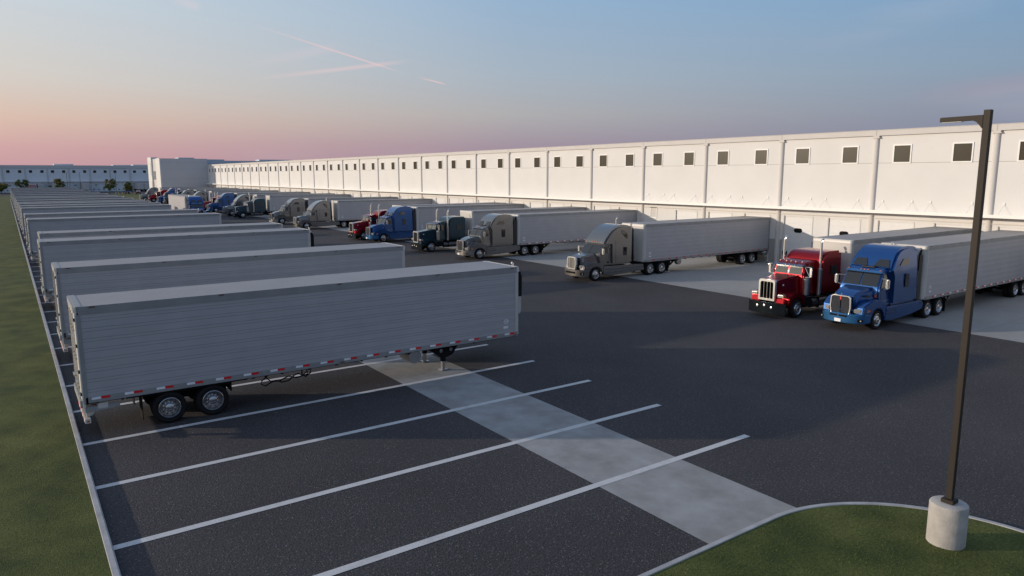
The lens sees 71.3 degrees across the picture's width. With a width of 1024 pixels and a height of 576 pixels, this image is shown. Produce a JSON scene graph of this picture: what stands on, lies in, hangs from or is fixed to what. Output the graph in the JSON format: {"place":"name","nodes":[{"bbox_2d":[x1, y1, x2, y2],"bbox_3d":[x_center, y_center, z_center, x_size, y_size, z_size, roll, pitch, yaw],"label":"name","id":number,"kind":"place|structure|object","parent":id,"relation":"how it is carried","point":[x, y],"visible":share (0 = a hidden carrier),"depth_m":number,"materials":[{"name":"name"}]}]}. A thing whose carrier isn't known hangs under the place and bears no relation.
{"place":"outdoors","nodes":[
{"label":"outdoors","id":0,"kind":"place"},
{"bbox_2d":[0,194,140,196],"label":"lawn","id":1,"kind":"structure","parent":0,"point":[108,194],"depth_m":296.69,"materials":[{"name":"green plant"}]},
{"bbox_2d":[103,178,116,193],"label":"tree","id":2,"kind":"object","parent":1,"relation":"on","point":[111,185],"visible":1,"depth_m":297.05,"materials":[{"name":"green plant"}]},
{"bbox_2d":[0,191,146,195],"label":"lot","id":3,"kind":"structure","parent":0,"point":[101,192],"depth_m":330.03,"materials":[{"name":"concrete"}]},
{"bbox_2d":[0,183,8,193],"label":"tree","id":4,"kind":"object","parent":3,"relation":"on","point":[3,186],"visible":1,"depth_m":303.55,"materials":[{"name":"green plant"}]},
{"bbox_2d":[14,179,28,187],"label":"tree","id":5,"kind":"object","parent":3,"relation":"on","point":[18,182],"visible":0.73,"depth_m":301.53,"materials":[{"name":"green plant"}]},
{"bbox_2d":[49,178,64,186],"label":"tree","id":6,"kind":"object","parent":3,"relation":"on","point":[59,182],"visible":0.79,"depth_m":305.53,"materials":[{"name":"green plant"}]},
{"bbox_2d":[80,183,89,190],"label":"semi trailer","id":7,"kind":"object","parent":3,"relation":"on","point":[84,186],"visible":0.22,"depth_m":333.79,"materials":[{"name":"white metal"}]},
{"bbox_2d":[123,182,133,193],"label":"tree","id":8,"kind":"object","parent":3,"relation":"on","point":[126,185],"visible":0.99,"depth_m":305.01,"materials":[{"name":"green plant"}]},
{"bbox_2d":[133,183,143,191],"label":"semi trailer","id":9,"kind":"object","parent":3,"relation":"on","point":[138,186],"visible":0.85,"depth_m":347.14,"materials":[{"name":"white metal"}]},
{"bbox_2d":[0,195,1023,575],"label":"lawn","id":10,"kind":"structure","parent":0,"point":[48,523],"depth_m":16.19,"materials":[{"name":"green plant"}]},
{"bbox_2d":[147,157,287,191],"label":"office block","id":11,"kind":"structure","parent":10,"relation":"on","point":[177,172],"depth_m":239.29,"materials":[{"name":"concrete"}]},
{"bbox_2d":[658,505,1023,575],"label":"grass","id":12,"kind":"structure","parent":10,"relation":"on","point":[861,543],"depth_m":15.13,"materials":[{"name":"plant"}]},
{"bbox_2d":[926,109,993,550],"bbox_3d":[9.205,0.960,14.902,0.740,9.080,1.230,-6,11,-35],"label":"light post","id":13,"kind":"object","parent":10,"relation":"on","point":[947,520],"visible":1,"depth_m":14.86,"materials":[{"name":"metal"}]},
{"bbox_2d":[0,0,1023,165],"label":"sky","id":14,"kind":"structure","parent":0,"point":[83,82],"materials":[{"name":"blue"}]},
{"bbox_2d":[11,199,1023,575],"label":"yard asphalt","id":15,"kind":"structure","parent":0,"point":[815,405],"depth_m":21.78,"materials":[{"name":"asphalt"}]},
{"bbox_2d":[10,187,71,193],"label":"semi trailer","id":16,"kind":"object","parent":15,"relation":"on","point":[39,187],"visible":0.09,"depth_m":228.32,"materials":[{"name":"white metal"}]},
{"bbox_2d":[10,188,76,199],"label":"semi trailer","id":17,"kind":"object","parent":15,"relation":"on","point":[41,189],"visible":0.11,"depth_m":210.79,"materials":[{"name":"white metal"}]},
{"bbox_2d":[11,189,82,201],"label":"semi trailer","id":18,"kind":"object","parent":15,"relation":"on","point":[50,190],"visible":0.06,"depth_m":195.27,"materials":[{"name":"white metal"}]},
{"bbox_2d":[12,190,90,203],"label":"semi trailer","id":19,"kind":"object","parent":15,"relation":"on","point":[45,192],"visible":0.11,"depth_m":175.21,"materials":[{"name":"white metal"}]},
{"bbox_2d":[13,192,99,206],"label":"semi trailer","id":20,"kind":"object","parent":15,"relation":"on","point":[54,193],"visible":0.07,"depth_m":159.44,"materials":[{"name":"white metal"}]},
{"bbox_2d":[13,194,107,209],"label":"semi trailer","id":21,"kind":"object","parent":15,"relation":"on","point":[56,195],"visible":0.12,"depth_m":145.59,"materials":[{"name":"white metal"}]},
{"bbox_2d":[14,195,117,214],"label":"semi trailer","id":22,"kind":"object","parent":15,"relation":"on","point":[62,196],"visible":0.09,"depth_m":132.28,"materials":[{"name":"white metal"}]},
{"bbox_2d":[15,196,123,218],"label":"semi trailer","id":23,"kind":"object","parent":15,"relation":"on","point":[41,198],"visible":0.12,"depth_m":126.04,"materials":[{"name":"white metal"}]},
{"bbox_2d":[16,198,133,220],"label":"semi trailer","id":24,"kind":"object","parent":15,"relation":"on","point":[49,200],"visible":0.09,"depth_m":115.64,"materials":[{"name":"white metal"}]},
{"bbox_2d":[17,199,144,227],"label":"semi trailer","id":25,"kind":"object","parent":15,"relation":"on","point":[71,201],"visible":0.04,"depth_m":106.78,"materials":[{"name":"white metal"}]},
{"bbox_2d":[18,201,150,229],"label":"semi trailer","id":26,"kind":"object","parent":15,"relation":"on","point":[59,203],"visible":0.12,"depth_m":102.79,"materials":[{"name":"white metal"}]},
{"bbox_2d":[19,202,160,230],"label":"semi trailer","id":27,"kind":"object","parent":15,"relation":"on","point":[65,205],"visible":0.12,"depth_m":95.77,"materials":[{"name":"white metal"}]},
{"bbox_2d":[21,204,170,238],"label":"semi trailer","id":28,"kind":"object","parent":15,"relation":"on","point":[92,208],"visible":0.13,"depth_m":89.03,"materials":[{"name":"white metal"}]},
{"bbox_2d":[24,209,200,250],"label":"semi trailer","id":29,"kind":"object","parent":15,"relation":"on","point":[96,213],"visible":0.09,"depth_m":75.45,"materials":[{"name":"white metal"}]},
{"bbox_2d":[26,213,221,259],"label":"semi trailer","id":30,"kind":"object","parent":15,"relation":"on","point":[34,225],"visible":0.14,"depth_m":67.11,"materials":[{"name":"white metal"}]},
{"bbox_2d":[37,222,282,238],"bbox_3d":[-25.795,-2.543,53.994,16.569,4.092,2.650,-6,11,-35],"label":"semi trailer","id":31,"kind":"object","parent":15,"relation":"on","point":[137,230],"visible":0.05,"depth_m":52.50,"materials":[{"name":"white metal"}]},
{"bbox_2d":[37,227,313,302],"bbox_3d":[-21.750,-1.663,48.040,16.765,4.210,2.650,-6,11,-35],"label":"semi trailer","id":32,"kind":"object","parent":15,"relation":"on","point":[50,250],"visible":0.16,"depth_m":45.82,"materials":[{"name":"white metal"}]},
{"bbox_2d":[168,194,193,208],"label":"semi trailer","id":33,"kind":"object","parent":15,"relation":"on","point":[177,201],"visible":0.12,"depth_m":137.13,"materials":[{"name":"silver metal"}]},
{"bbox_2d":[186,196,206,212],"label":"tractor unit","id":34,"kind":"object","parent":15,"relation":"on","point":[195,202],"visible":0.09,"depth_m":129.06,"materials":[{"name":"blue metal"}]},
{"bbox_2d":[51,242,404,351],"bbox_3d":[-13.307,0.275,36.139,16.569,4.092,2.650,-6,11,-35],"label":"semi trailer","id":35,"kind":"object","parent":15,"relation":"on","point":[99,276],"visible":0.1,"depth_m":33.80,"materials":[{"name":"white metal"}]},
{"bbox_2d":[67,261,521,423],"bbox_3d":[-6.981,1.613,27.289,16.765,4.210,2.650,-6,11,-35],"label":"semi trailer","id":36,"kind":"object","parent":15,"relation":"on","point":[163,352],"visible":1,"depth_m":24.74,"materials":[{"name":"white metal"}]},
{"bbox_2d":[13,206,749,575],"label":"parking lines","id":37,"kind":"object","parent":15,"relation":"on","point":[457,530],"visible":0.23,"depth_m":19.82,"materials":[{"name":"paint"}]},
{"bbox_2d":[10,199,1023,575],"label":"curb","id":38,"kind":"structure","parent":15,"relation":"on","point":[110,553],"depth_m":16.99,"materials":[{"name":"concrete"}]},
{"bbox_2d":[360,351,795,543],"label":"concrete strip","id":39,"kind":"object","parent":15,"relation":"on","point":[706,506],"depth_m":20.50,"materials":[{"name":"concrete"}]},
{"bbox_2d":[206,122,1023,286],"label":"warehouse","id":40,"kind":"structure","parent":15,"relation":"on","point":[801,190],"depth_m":67.10,"materials":[{"name":"white concrete"}]},
{"bbox_2d":[436,197,444,203],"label":"dock door","id":41,"kind":"structure","parent":40,"relation":"in","point":[438,200],"depth_m":114.37,"materials":[{"name":"white metal"}]},
{"bbox_2d":[497,158,502,168],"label":"window","id":42,"kind":"structure","parent":40,"relation":"in","point":[499,160],"depth_m":99.72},
{"bbox_2d":[515,157,520,167],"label":"window","id":43,"kind":"structure","parent":40,"relation":"in","point":[517,160],"depth_m":96.23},
{"bbox_2d":[529,202,542,207],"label":"dock door","id":44,"kind":"structure","parent":40,"relation":"in","point":[531,204],"depth_m":93.97,"materials":[{"name":"white metal"}]},
{"bbox_2d":[534,157,540,167],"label":"window","id":45,"kind":"structure","parent":40,"relation":"in","point":[537,160],"depth_m":92.76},
{"bbox_2d":[554,156,560,167],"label":"window","id":46,"kind":"structure","parent":40,"relation":"in","point":[557,159],"depth_m":89.38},
{"bbox_2d":[576,155,583,167],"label":"window","id":47,"kind":"structure","parent":40,"relation":"in","point":[579,158],"depth_m":85.89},
{"bbox_2d":[593,206,610,209],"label":"dock door","id":48,"kind":"structure","parent":40,"relation":"in","point":[594,207],"depth_m":83.48,"materials":[{"name":"white metal"}]},
{"bbox_2d":[599,154,607,166],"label":"window","id":49,"kind":"structure","parent":40,"relation":"in","point":[603,159],"depth_m":82.51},
{"bbox_2d":[625,154,634,166],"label":"window","id":50,"kind":"structure","parent":40,"relation":"in","point":[629,158],"depth_m":79.09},
{"bbox_2d":[650,208,656,217],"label":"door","id":51,"kind":"structure","parent":40,"relation":"in","point":[653,211],"depth_m":76.88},
{"bbox_2d":[653,153,662,165],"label":"window","id":52,"kind":"structure","parent":40,"relation":"in","point":[657,157],"depth_m":75.65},
{"bbox_2d":[675,210,696,219],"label":"dock door","id":53,"kind":"structure","parent":40,"relation":"in","point":[682,214],"depth_m":73.29,"materials":[{"name":"white metal"}]},
{"bbox_2d":[683,151,694,165],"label":"window","id":54,"kind":"structure","parent":40,"relation":"in","point":[689,157],"depth_m":72.17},
{"bbox_2d":[708,211,731,217],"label":"dock door","id":55,"kind":"structure","parent":40,"relation":"in","point":[714,214],"depth_m":69.85,"materials":[{"name":"white metal"}]},
{"bbox_2d":[717,150,728,165],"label":"window","id":56,"kind":"structure","parent":40,"relation":"in","point":[722,156],"depth_m":68.81,"materials":[{"name":"glass"}]},
{"bbox_2d":[744,213,770,261],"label":"dock door","id":57,"kind":"structure","parent":40,"relation":"in","point":[745,214],"depth_m":65.90,"materials":[{"name":"white metal"}]},
{"bbox_2d":[754,149,767,164],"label":"window","id":58,"kind":"structure","parent":40,"relation":"in","point":[761,155],"depth_m":65.34,"materials":[{"name":"glass"}]},
{"bbox_2d":[781,215,812,258],"bbox_3d":[25.111,-4.182,63.099,0.218,4.320,2.840,-6,11,-35],"label":"dock door","id":59,"kind":"structure","parent":40,"relation":"in","point":[800,228],"depth_m":63.07,"materials":[{"name":"white metal"}]},
{"bbox_2d":[795,147,810,164],"bbox_3d":[25.204,-11.436,61.946,0.048,1.430,1.400,-6,11,-35],"label":"window","id":60,"kind":"structure","parent":40,"relation":"in","point":[802,155],"depth_m":61.95,"materials":[{"name":"glass"}]},
{"bbox_2d":[827,218,860,235],"bbox_3d":[27.596,-3.645,59.693,0.118,4.320,2.840,-6,11,-35],"label":"dock door","id":61,"kind":"structure","parent":40,"relation":"in","point":[849,226],"depth_m":59.55,"materials":[{"name":"white metal"}]},
{"bbox_2d":[841,146,858,163],"bbox_3d":[27.677,-10.888,58.471,0.048,1.430,1.400,-6,11,-35],"label":"window","id":62,"kind":"structure","parent":40,"relation":"in","point":[850,154],"depth_m":58.48,"materials":[{"name":"glass"}]},
{"bbox_2d":[876,220,914,231],"bbox_3d":[30.036,-3.103,56.265,0.118,4.320,2.840,-6,11,-35],"label":"dock door","id":63,"kind":"structure","parent":40,"relation":"in","point":[886,225],"depth_m":56.15,"materials":[{"name":"white metal"}]},
{"bbox_2d":[892,144,911,162],"bbox_3d":[30.088,-10.353,55.084,0.048,1.430,1.400,-6,11,-35],"label":"window","id":64,"kind":"structure","parent":40,"relation":"in","point":[902,153],"depth_m":55.08,"materials":[{"name":"glass"}]},
{"bbox_2d":[933,223,971,227],"bbox_3d":[32.480,-2.561,52.831,0.118,4.320,2.840,-6,11,-35],"label":"dock door","id":65,"kind":"structure","parent":40,"relation":"in","point":[934,224],"depth_m":52.62,"materials":[{"name":"white metal"}]},
{"bbox_2d":[951,142,973,161],"bbox_3d":[32.561,-9.805,51.609,0.048,1.430,1.400,-6,11,-35],"label":"window","id":66,"kind":"structure","parent":40,"relation":"in","point":[961,151],"depth_m":51.60,"materials":[{"name":"glass"}]},
{"bbox_2d":[996,226,1023,230],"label":"dock door","id":67,"kind":"structure","parent":40,"relation":"in","point":[998,227],"depth_m":49.59,"materials":[{"name":"white metal"}]},
{"bbox_2d":[1017,140,1023,161],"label":"window","id":68,"kind":"structure","parent":40,"relation":"in","point":[1020,158],"depth_m":48.65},
{"bbox_2d":[249,214,1023,342],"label":"concrete apron","id":69,"kind":"object","parent":15,"relation":"on","point":[997,314],"depth_m":51.75,"materials":[{"name":"concrete"}]},
{"bbox_2d":[139,187,157,200],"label":"tractor unit","id":70,"kind":"object","parent":69,"relation":"on","point":[151,190],"visible":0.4,"depth_m":226.03,"materials":[{"name":"grey metal"}]},
{"bbox_2d":[148,187,167,201],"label":"tractor unit","id":71,"kind":"object","parent":69,"relation":"on","point":[153,198],"visible":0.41,"depth_m":212.09,"materials":[{"name":"metal"}]},
{"bbox_2d":[156,188,178,202],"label":"tractor unit","id":72,"kind":"object","parent":69,"relation":"on","point":[165,194],"visible":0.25,"depth_m":202.09,"materials":[{"name":"blue metal"}]},
{"bbox_2d":[163,189,182,203],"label":"tractor unit","id":73,"kind":"object","parent":69,"relation":"on","point":[166,201],"visible":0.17,"depth_m":191.27,"materials":[{"name":"metal"}]},
{"bbox_2d":[161,187,214,189],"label":"semi trailer","id":74,"kind":"object","parent":69,"relation":"on","point":[165,188],"visible":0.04,"depth_m":230.57,"materials":[{"name":"white metal"}]},
{"bbox_2d":[181,190,195,194],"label":"tractor unit","id":75,"kind":"object","parent":69,"relation":"on","point":[188,192],"visible":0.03,"depth_m":185.64,"materials":[{"name":"white metal"}]},
{"bbox_2d":[194,189,207,201],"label":"tractor unit","id":76,"kind":"object","parent":69,"relation":"on","point":[203,195],"visible":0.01,"depth_m":171.91,"materials":[{"name":"grey metal"}]},
{"bbox_2d":[178,188,237,190],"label":"semi trailer","id":77,"kind":"object","parent":69,"relation":"on","point":[206,188],"visible":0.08,"depth_m":207.79,"materials":[{"name":"silver metal"}]},
{"bbox_2d":[203,192,219,211],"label":"tractor unit","id":78,"kind":"object","parent":69,"relation":"on","point":[211,200],"visible":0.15,"depth_m":155.51,"materials":[{"name":"metal"}]},
{"bbox_2d":[206,193,235,212],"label":"tractor unit","id":79,"kind":"object","parent":69,"relation":"on","point":[221,201],"visible":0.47,"depth_m":152.51,"materials":[{"name":"blue metal"}]},
{"bbox_2d":[194,189,258,200],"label":"semi trailer","id":80,"kind":"object","parent":69,"relation":"on","point":[207,191],"visible":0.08,"depth_m":191.11,"materials":[{"name":"silver metal"}]},
{"bbox_2d":[209,190,277,197],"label":"semi trailer","id":81,"kind":"object","parent":69,"relation":"on","point":[211,194],"visible":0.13,"depth_m":175.10,"materials":[{"name":"white metal"}]},
{"bbox_2d":[222,192,269,215],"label":"tractor unit","id":82,"kind":"object","parent":69,"relation":"on","point":[239,200],"visible":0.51,"depth_m":140.22,"materials":[{"name":"grey metal"}]},
{"bbox_2d":[233,194,272,217],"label":"tractor unit","id":83,"kind":"object","parent":69,"relation":"on","point":[255,207],"visible":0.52,"depth_m":133.67,"materials":[{"name":"metal"}]},
{"bbox_2d":[234,192,309,198],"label":"semi trailer","id":84,"kind":"object","parent":69,"relation":"on","point":[238,194],"visible":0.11,"depth_m":159.19,"materials":[{"name":"silver metal"}]},
{"bbox_2d":[269,198,307,223],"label":"tractor unit","id":85,"kind":"object","parent":69,"relation":"on","point":[290,209],"visible":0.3,"depth_m":116.56,"materials":[{"name":"grey metal"}]},
{"bbox_2d":[253,193,334,202],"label":"semi trailer","id":86,"kind":"object","parent":69,"relation":"on","point":[263,196],"visible":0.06,"depth_m":143.73,"materials":[{"name":"white metal"}]},
{"bbox_2d":[266,194,349,211],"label":"semi trailer","id":87,"kind":"object","parent":69,"relation":"on","point":[274,203],"visible":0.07,"depth_m":136.56,"materials":[{"name":"white metal"}]},
{"bbox_2d":[293,197,356,228],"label":"tractor unit","id":88,"kind":"object","parent":69,"relation":"on","point":[317,213],"visible":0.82,"depth_m":106.34,"materials":[{"name":"grey metal"}]},
{"bbox_2d":[303,196,396,207],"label":"semi trailer","id":89,"kind":"object","parent":69,"relation":"on","point":[310,201],"visible":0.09,"depth_m":121.51,"materials":[{"name":"silver metal"}]},
{"bbox_2d":[348,204,408,239],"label":"tractor unit","id":90,"kind":"object","parent":69,"relation":"on","point":[357,229],"visible":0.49,"depth_m":88.48,"materials":[{"name":"metal"}]},
{"bbox_2d":[331,198,431,221],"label":"semi trailer","id":91,"kind":"object","parent":69,"relation":"on","point":[348,210],"visible":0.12,"depth_m":109.80,"materials":[{"name":"white metal"}]},
{"bbox_2d":[365,206,415,241],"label":"tractor unit","id":92,"kind":"object","parent":69,"relation":"on","point":[395,222],"visible":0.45,"depth_m":85.81,"materials":[{"name":"blue metal"}]},
{"bbox_2d":[411,208,465,251],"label":"tractor unit","id":93,"kind":"object","parent":69,"relation":"on","point":[447,231],"visible":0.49,"depth_m":75.23,"materials":[{"name":"teal metal"}]},
{"bbox_2d":[392,202,501,206],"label":"semi trailer","id":94,"kind":"object","parent":69,"relation":"on","point":[448,204],"visible":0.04,"depth_m":94.55,"materials":[{"name":"white metal"}]},
{"bbox_2d":[407,203,523,230],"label":"semi trailer","id":95,"kind":"object","parent":69,"relation":"on","point":[425,215],"visible":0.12,"depth_m":89.14,"materials":[{"name":"silver metal"}]},
{"bbox_2d":[455,213,540,258],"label":"tractor unit","id":96,"kind":"object","parent":69,"relation":"on","point":[492,234],"visible":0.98,"depth_m":68.78,"materials":[{"name":"grey metal"}]},
{"bbox_2d":[460,206,585,242],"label":"semi trailer","id":97,"kind":"object","parent":69,"relation":"on","point":[473,218],"visible":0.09,"depth_m":78.63,"materials":[{"name":"silver metal"}]},
{"bbox_2d":[506,209,636,253],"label":"semi trailer","id":98,"kind":"object","parent":69,"relation":"on","point":[544,229],"visible":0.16,"depth_m":73.16,"materials":[{"name":"silver metal"}]},
{"bbox_2d":[564,217,667,280],"bbox_3d":[8.269,-3.232,56.336,9.512,4.616,2.960,-6,11,-35],"label":"tractor unit","id":99,"kind":"object","parent":69,"relation":"on","point":[606,249],"visible":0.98,"depth_m":54.76,"materials":[{"name":"grey metal"}]},
{"bbox_2d":[622,216,769,271],"bbox_3d":[16.218,-3.862,61.894,16.319,4.092,2.650,-6,11,-35],"label":"semi trailer","id":100,"kind":"object","parent":69,"relation":"on","point":[740,240],"visible":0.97,"depth_m":60.25,"materials":[{"name":"silver metal"}]},
{"bbox_2d":[749,235,840,317],"bbox_3d":[18.148,-0.957,42.708,9.740,4.372,2.840,-6,11,-35],"label":"tractor unit","id":101,"kind":"object","parent":69,"relation":"on","point":[796,281],"visible":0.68,"depth_m":40.77,"materials":[{"name":"red metal"}]},
{"bbox_2d":[831,265,837,273],"bbox_3d":[18.794,-1.070,41.662,0.650,0.520,0.024,-6,11,-35],"label":"sleeper window","id":102,"kind":"structure","parent":101,"relation":"in","point":[834,267],"depth_m":41.64,"materials":[{"name":"black glass"}]},
{"bbox_2d":[821,243,945,329],"bbox_3d":[20.547,-0.311,39.263,9.145,4.170,2.960,-6,11,-35],"label":"tractor unit","id":103,"kind":"object","parent":69,"relation":"on","point":[880,282],"visible":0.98,"depth_m":37.68,"materials":[{"name":"blue metal"}]},
{"bbox_2d":[853,257,867,264],"bbox_3d":[18.909,-1.456,38.634,0.277,0.385,0.840,-6,11,-35],"label":"roof window","id":104,"kind":"structure","parent":103,"relation":"in","point":[859,260],"depth_m":38.63,"materials":[{"name":"black glass"}]},
{"bbox_2d":[874,259,889,267],"bbox_3d":[19.576,-1.308,37.697,0.277,0.385,0.840,-6,11,-35],"label":"roof window","id":105,"kind":"structure","parent":103,"relation":"in","point":[881,262],"depth_m":37.67,"materials":[{"name":"black glass"}]},
{"bbox_2d":[881,274,887,287],"bbox_3d":[19.366,-0.345,37.159,0.700,0.662,0.090,-6,11,-35],"label":"side window","id":106,"kind":"structure","parent":103,"relation":"in","point":[883,285],"depth_m":37.15,"materials":[{"name":"black glass"}]},
{"bbox_2d":[813,226,971,286],"bbox_3d":[25.986,-1.696,48.170,16.319,4.092,2.650,-6,11,-35],"label":"semi trailer","id":107,"kind":"object","parent":69,"relation":"on","point":[848,246],"visible":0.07,"depth_m":44.34,"materials":[{"name":"silver metal"}]},
{"bbox_2d":[881,230,1023,311],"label":"semi trailer","id":108,"kind":"object","parent":69,"relation":"on","point":[945,263],"visible":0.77,"depth_m":42.80,"materials":[{"name":"silver metal"}]},
{"label":"ground","id":109,"kind":"structure","parent":0,"visible":0},
{"bbox_2d":[0,164,148,192],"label":"warehouse","id":110,"kind":"structure","parent":109,"relation":"on","point":[95,177],"depth_m":345.39,"materials":[{"name":"white concrete"}]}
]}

